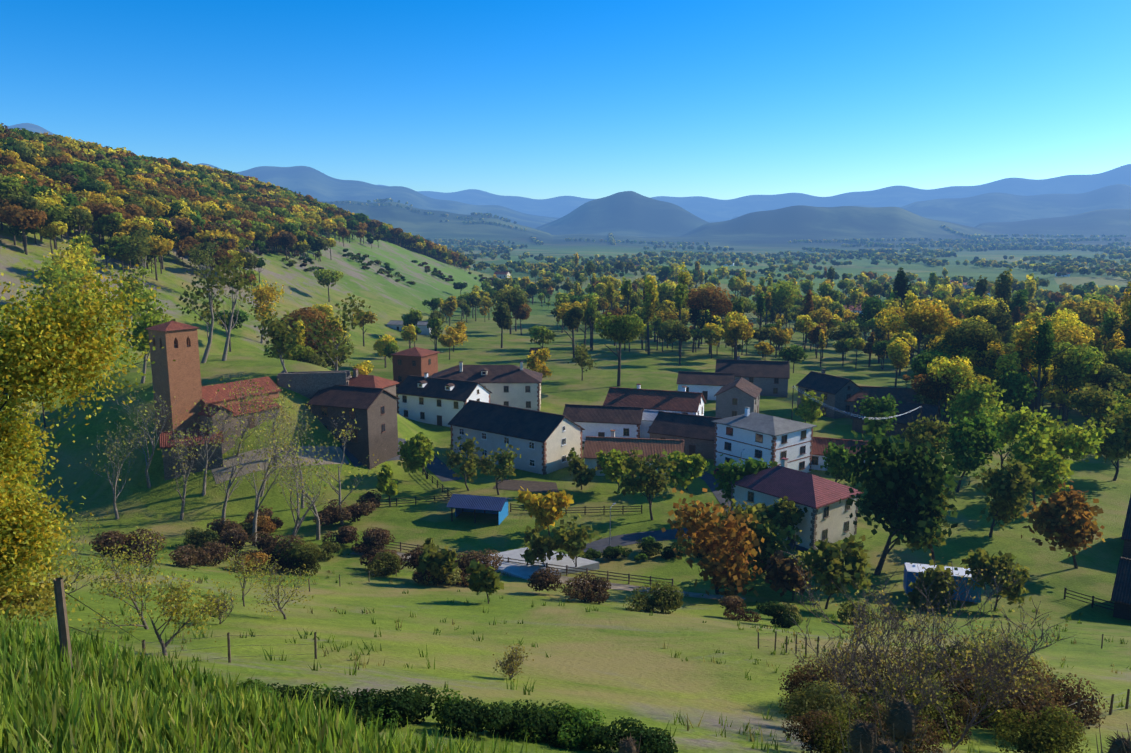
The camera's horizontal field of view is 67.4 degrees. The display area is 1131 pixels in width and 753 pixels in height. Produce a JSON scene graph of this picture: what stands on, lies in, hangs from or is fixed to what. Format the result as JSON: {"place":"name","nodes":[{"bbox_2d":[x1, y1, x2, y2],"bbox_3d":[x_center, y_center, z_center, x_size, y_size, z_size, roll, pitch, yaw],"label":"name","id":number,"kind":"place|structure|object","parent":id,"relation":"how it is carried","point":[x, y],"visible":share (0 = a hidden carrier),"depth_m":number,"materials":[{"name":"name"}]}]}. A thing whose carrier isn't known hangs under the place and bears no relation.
{"place":"outdoors","nodes":[
{"label":"outdoors","id":0,"kind":"place"},
{"bbox_2d":[340,445,400,466],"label":"road","id":1,"kind":"structure","parent":0,"point":[352,459],"depth_m":138.36,"materials":[{"name":"grey asphalt"}]},
{"bbox_2d":[398,438,461,481],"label":"road","id":2,"kind":"structure","parent":0,"point":[440,470],"depth_m":144.03,"materials":[{"name":"grey asphalt"}]},
{"bbox_2d":[493,479,558,492],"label":"garden soil field","id":3,"kind":"structure","parent":0,"point":[532,486],"depth_m":134.69,"materials":[{"name":"soil"}]},
{"bbox_2d":[350,551,744,600],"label":"track path","id":4,"kind":"structure","parent":0,"point":[624,586],"depth_m":94.59,"materials":[{"name":"beige gravel"}]},
{"bbox_2d":[0,123,1130,752],"bbox_3d":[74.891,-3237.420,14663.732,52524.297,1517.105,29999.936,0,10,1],"label":"grassy terrain","id":5,"kind":"structure","parent":0,"point":[612,657],"depth_m":123.03,"materials":[{"name":"green plant"}]},
{"bbox_2d":[41,396,45,427],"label":"utility pole","id":6,"kind":"object","parent":5,"relation":"on","point":[43,414],"visible":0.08,"depth_m":138.45,"materials":[{"name":"brown wood"}]},
{"bbox_2d":[53,577,316,668],"bbox_3d":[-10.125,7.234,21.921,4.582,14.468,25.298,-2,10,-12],"label":"wire fence","id":7,"kind":"object","parent":5,"relation":"on","point":[62,618],"visible":0.71,"depth_m":9.06,"materials":[{"name":"brown wood"}]},
{"bbox_2d":[159,428,223,480],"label":"chapel shed","id":8,"kind":"structure","parent":5,"relation":"on","point":[169,461],"depth_m":124.85,"materials":[{"name":"stone"}]},
{"bbox_2d":[145,321,281,454],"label":"church","id":9,"kind":"structure","parent":5,"relation":"on","point":[178,341],"depth_m":127.17,"materials":[{"name":"brick"},{"name":"clay roof tile"}]},
{"bbox_2d":[211,446,348,483],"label":"church lane path","id":10,"kind":"structure","parent":5,"relation":"on","point":[332,450],"depth_m":130.38,"materials":[{"name":"grey gravel"}]},
{"bbox_2d":[0,600,567,752],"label":"grass","id":11,"kind":"structure","parent":5,"relation":"on","point":[100,698],"depth_m":6.89,"materials":[{"name":"green plant"}]},
{"bbox_2d":[211,567,412,613],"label":"wire fence","id":12,"kind":"object","parent":5,"relation":"on","point":[300,586],"visible":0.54,"depth_m":74.14,"materials":[{"name":"brown wood"}]},
{"bbox_2d":[277,370,351,398],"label":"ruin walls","id":13,"kind":"structure","parent":5,"relation":"on","point":[309,384],"depth_m":142.47,"materials":[{"name":"stone"}]},
{"bbox_2d":[307,378,399,469],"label":"house","id":14,"kind":"structure","parent":5,"relation":"on","point":[374,413],"depth_m":139.30,"materials":[{"name":"beige paint"}]},
{"bbox_2d":[348,368,398,395],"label":"red house","id":15,"kind":"structure","parent":5,"relation":"on","point":[373,381],"depth_m":145.15,"materials":[{"name":"stone"}]},
{"bbox_2d":[356,494,452,505],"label":"fence","id":16,"kind":"object","parent":5,"relation":"on","point":[415,497],"visible":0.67,"depth_m":125.69,"materials":[{"name":"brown wood"}]},
{"bbox_2d":[386,320,431,334],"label":"house","id":17,"kind":"structure","parent":5,"relation":"on","point":[398,325],"depth_m":346.23,"materials":[{"name":"grey paint"}]},
{"bbox_2d":[390,347,439,386],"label":"tower","id":18,"kind":"structure","parent":5,"relation":"on","point":[415,361],"depth_m":214.98,"materials":[{"name":"red brick"}]},
{"bbox_2d":[418,467,451,496],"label":"fence","id":19,"kind":"object","parent":5,"relation":"on","point":[448,491],"visible":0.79,"depth_m":134.10,"materials":[{"name":"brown wood"}]},
{"bbox_2d":[396,372,491,426],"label":"white house","id":20,"kind":"structure","parent":5,"relation":"on","point":[425,398],"depth_m":176.94,"materials":[{"name":"paint"}]},
{"bbox_2d":[446,494,510,524],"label":"blue shed","id":21,"kind":"structure","parent":5,"relation":"on","point":[459,503],"depth_m":118.77,"materials":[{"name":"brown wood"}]},
{"bbox_2d":[431,361,542,410],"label":"house","id":22,"kind":"structure","parent":5,"relation":"on","point":[513,386],"depth_m":188.62,"materials":[{"name":"beige paint"}]},
{"bbox_2d":[494,271,509,278],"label":"house","id":23,"kind":"structure","parent":5,"relation":"on","point":[501,274],"depth_m":848.18,"materials":[{"name":"beige paint"}]},
{"bbox_2d":[448,400,584,474],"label":"house front","id":24,"kind":"structure","parent":5,"relation":"on","point":[544,442],"depth_m":145.78,"materials":[{"name":"grey paint"}]},
{"bbox_2d":[383,541,672,586],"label":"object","id":25,"kind":"structure","parent":5,"relation":"on","point":[586,572],"depth_m":98.01,"materials":[{"name":"brown wood"}]},
{"bbox_2d":[529,347,547,359],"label":"hut","id":26,"kind":"object","parent":5,"relation":"on","point":[534,349],"visible":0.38,"depth_m":271.66,"materials":[{"name":"brown wood"}]},
{"bbox_2d":[481,547,598,579],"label":"concrete slab","id":27,"kind":"structure","parent":5,"relation":"on","point":[523,571],"depth_m":100.64,"materials":[{"name":"grey concrete"}]},
{"bbox_2d":[0,123,1130,752],"bbox_3d":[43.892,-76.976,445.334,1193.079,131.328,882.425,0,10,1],"label":"tree branches","id":28,"kind":"object","parent":5,"relation":"on","point":[1032,407],"visible":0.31,"depth_m":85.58,"materials":[{"name":"brown plant"}]},
{"bbox_2d":[510,503,641,515],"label":"fence","id":29,"kind":"object","parent":5,"relation":"on","point":[604,509],"visible":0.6,"depth_m":121.62,"materials":[{"name":"brown wood"}]},
{"bbox_2d":[43,531,1130,752],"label":"grass tufts","id":30,"kind":"object","parent":5,"relation":"on","point":[356,654],"visible":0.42,"depth_m":41.86,"materials":[{"name":"green plant"}]},
{"bbox_2d":[563,404,643,438],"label":"white house","id":31,"kind":"structure","parent":5,"relation":"on","point":[603,421],"depth_m":162.12,"materials":[{"name":"paint"}]},
{"bbox_2d":[610,503,615,544],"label":"street lamp","id":32,"kind":"object","parent":5,"relation":"on","point":[610,522],"visible":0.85,"depth_m":109.68,"materials":[{"name":"grey metal"}]},
{"bbox_2d":[611,733,646,752],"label":"teasel","id":33,"kind":"object","parent":5,"relation":"on","point":[629,746],"visible":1,"depth_m":2.51,"materials":[{"name":"brown plant"}]},
{"bbox_2d":[582,430,684,478],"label":"orange house","id":34,"kind":"structure","parent":5,"relation":"on","point":[593,445],"depth_m":141.06,"materials":[{"name":"tile"}]},
{"bbox_2d":[641,410,666,438],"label":"house annex","id":35,"kind":"object","parent":5,"relation":"on","point":[648,417],"visible":0.35,"depth_m":162.43,"materials":[{"name":"white paint"}]},
{"bbox_2d":[603,384,705,415],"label":"red roof house","id":36,"kind":"structure","parent":5,"relation":"on","point":[683,401],"depth_m":167.61,"materials":[{"name":"white paint"}]},
{"bbox_2d":[647,411,722,458],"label":"house","id":37,"kind":"structure","parent":5,"relation":"on","point":[696,433],"depth_m":154.11,"materials":[{"name":"paint"}]},
{"bbox_2d":[676,371,734,399],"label":"house","id":38,"kind":"structure","parent":5,"relation":"on","point":[708,385],"depth_m":205.63,"materials":[{"name":"white paint"}]},
{"bbox_2d":[714,377,761,417],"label":"house","id":39,"kind":"structure","parent":5,"relation":"on","point":[735,398],"depth_m":183.17,"materials":[{"name":"beige paint"}]},
{"bbox_2d":[715,356,789,396],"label":"house","id":40,"kind":"structure","parent":5,"relation":"on","point":[769,378],"depth_m":213.48,"materials":[{"name":"grey stone"}]},
{"bbox_2d":[711,407,816,472],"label":"house","id":41,"kind":"structure","parent":5,"relation":"on","point":[759,436],"depth_m":141.33,"materials":[{"name":"white paint"}]},
{"bbox_2d":[758,631,818,655],"bbox_3d":[13.247,16.191,50.986,4.024,2.422,0.422,9,13,42],"label":"wire fence","id":42,"kind":"object","parent":5,"relation":"on","point":[796,636],"visible":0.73,"depth_m":50.62,"materials":[{"name":"brown wood"}]},
{"bbox_2d":[791,385,794,419],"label":"utility pole","id":43,"kind":"object","parent":5,"relation":"on","point":[792,402],"visible":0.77,"depth_m":183.47,"materials":[{"name":"grey wood"}]},
{"bbox_2d":[795,386,859,417],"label":"power wires","id":44,"kind":"object","parent":43,"relation":"attached to","point":[826,404],"visible":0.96,"depth_m":167.78,"materials":[{"name":"white metal"}]},
{"bbox_2d":[728,457,863,548],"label":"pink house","id":45,"kind":"structure","parent":5,"relation":"on","point":[827,514],"depth_m":111.45,"materials":[{"name":"beige paint"}]},
{"bbox_2d":[796,369,862,418],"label":"house","id":46,"kind":"structure","parent":5,"relation":"on","point":[837,391],"depth_m":190.14,"materials":[{"name":"stone"}]},
{"bbox_2d":[811,436,867,470],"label":"house","id":47,"kind":"structure","parent":5,"relation":"on","point":[819,444],"depth_m":145.23,"materials":[{"name":"white paint"}]},
{"bbox_2d":[843,305,861,312],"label":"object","id":48,"kind":"object","parent":5,"relation":"on","point":[852,308],"depth_m":520.67,"materials":[{"name":"paint"}]},
{"bbox_2d":[839,710,886,752],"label":"teasel","id":49,"kind":"object","parent":5,"relation":"on","point":[863,734],"visible":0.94,"depth_m":1.93,"materials":[{"name":"brown plant"}]},
{"bbox_2d":[845,386,919,417],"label":"house","id":50,"kind":"structure","parent":5,"relation":"on","point":[903,394],"depth_m":189.15,"materials":[{"name":"stone"}]},
{"bbox_2d":[860,736,913,752],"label":"teasel","id":51,"kind":"object","parent":5,"relation":"on","point":[883,747],"visible":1,"depth_m":1.63,"materials":[{"name":"brown plant"}]},
{"bbox_2d":[851,397,941,437],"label":"house","id":52,"kind":"structure","parent":5,"relation":"on","point":[927,410],"depth_m":172.21,"materials":[{"name":"stone"}]},
{"bbox_2d":[875,687,929,751],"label":"teasel","id":53,"kind":"object","parent":5,"relation":"on","point":[900,720],"visible":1,"depth_m":1.74,"materials":[{"name":"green plant"}]},
{"bbox_2d":[903,562,981,603],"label":"shed","id":54,"kind":"structure","parent":5,"relation":"on","point":[910,570],"depth_m":91.90,"materials":[{"name":"paint"}]},
{"bbox_2d":[962,282,973,288],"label":"house","id":55,"kind":"structure","parent":5,"relation":"on","point":[965,285],"depth_m":995.83,"materials":[{"name":"grey paint"}]},
{"bbox_2d":[816,625,1123,655],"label":"wire fence","id":56,"kind":"object","parent":5,"relation":"on","point":[818,639],"visible":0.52,"depth_m":65.95,"materials":[{"name":"brown wood"}]},
{"bbox_2d":[1055,272,1069,276],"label":"house","id":57,"kind":"structure","parent":5,"relation":"on","point":[1068,275],"depth_m":1305.39,"materials":[{"name":"white paint"}]},
{"bbox_2d":[1063,587,1113,610],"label":"rail fence","id":58,"kind":"object","parent":5,"relation":"on","point":[1092,597],"visible":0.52,"depth_m":90.80,"materials":[{"name":"brown wood"}]},
{"bbox_2d":[1064,689,1130,717],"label":"wire fence","id":59,"kind":"object","parent":5,"relation":"on","point":[1111,702],"visible":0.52,"depth_m":35.46,"materials":[{"name":"brown wood"}]},
{"bbox_2d":[1096,727,1130,752],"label":"teasel","id":60,"kind":"object","parent":5,"relation":"on","point":[1116,746],"visible":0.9,"depth_m":1.78,"materials":[{"name":"green plant"}]},
{"bbox_2d":[1111,557,1130,619],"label":"barn","id":61,"kind":"structure","parent":5,"relation":"on","point":[1121,595],"depth_m":87.52,"materials":[{"name":"brown wood"}]},
{"bbox_2d":[1121,495,1130,557],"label":"roof","id":62,"kind":"structure","parent":61,"relation":"attached to","point":[1126,535],"depth_m":105.80,"materials":[{"name":"metal"}]},
{"bbox_2d":[1120,723,1130,752],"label":"teasel","id":63,"kind":"object","parent":5,"relation":"on","point":[1129,740],"visible":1,"depth_m":1.68,"materials":[{"name":"brown plant"}]},
{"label":"utility pole","id":64,"kind":"object","parent":5,"relation":"on","visible":0},
{"bbox_2d":[864,406,920,418],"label":"power line","id":65,"kind":"object","parent":64,"relation":"attached to","point":[894,416],"visible":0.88,"depth_m":158.31,"materials":[{"name":"white metal"}]},
{"bbox_2d":[0,0,1130,199],"label":"sky","id":66,"kind":"structure","parent":0,"point":[533,99],"materials":[{"name":"blue"}]},
{"bbox_2d":[584,528,691,552],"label":"road","id":67,"kind":"structure","parent":0,"point":[623,540],"depth_m":112.11,"materials":[{"name":"grey asphalt"}]},
{"bbox_2d":[698,471,730,512],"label":"back street","id":68,"kind":"structure","parent":0,"point":[709,479],"depth_m":134.81,"materials":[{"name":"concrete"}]},
{"bbox_2d":[696,532,841,550],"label":"road","id":69,"kind":"structure","parent":0,"point":[798,547],"depth_m":108.97,"materials":[{"name":"grey asphalt"}]}
]}

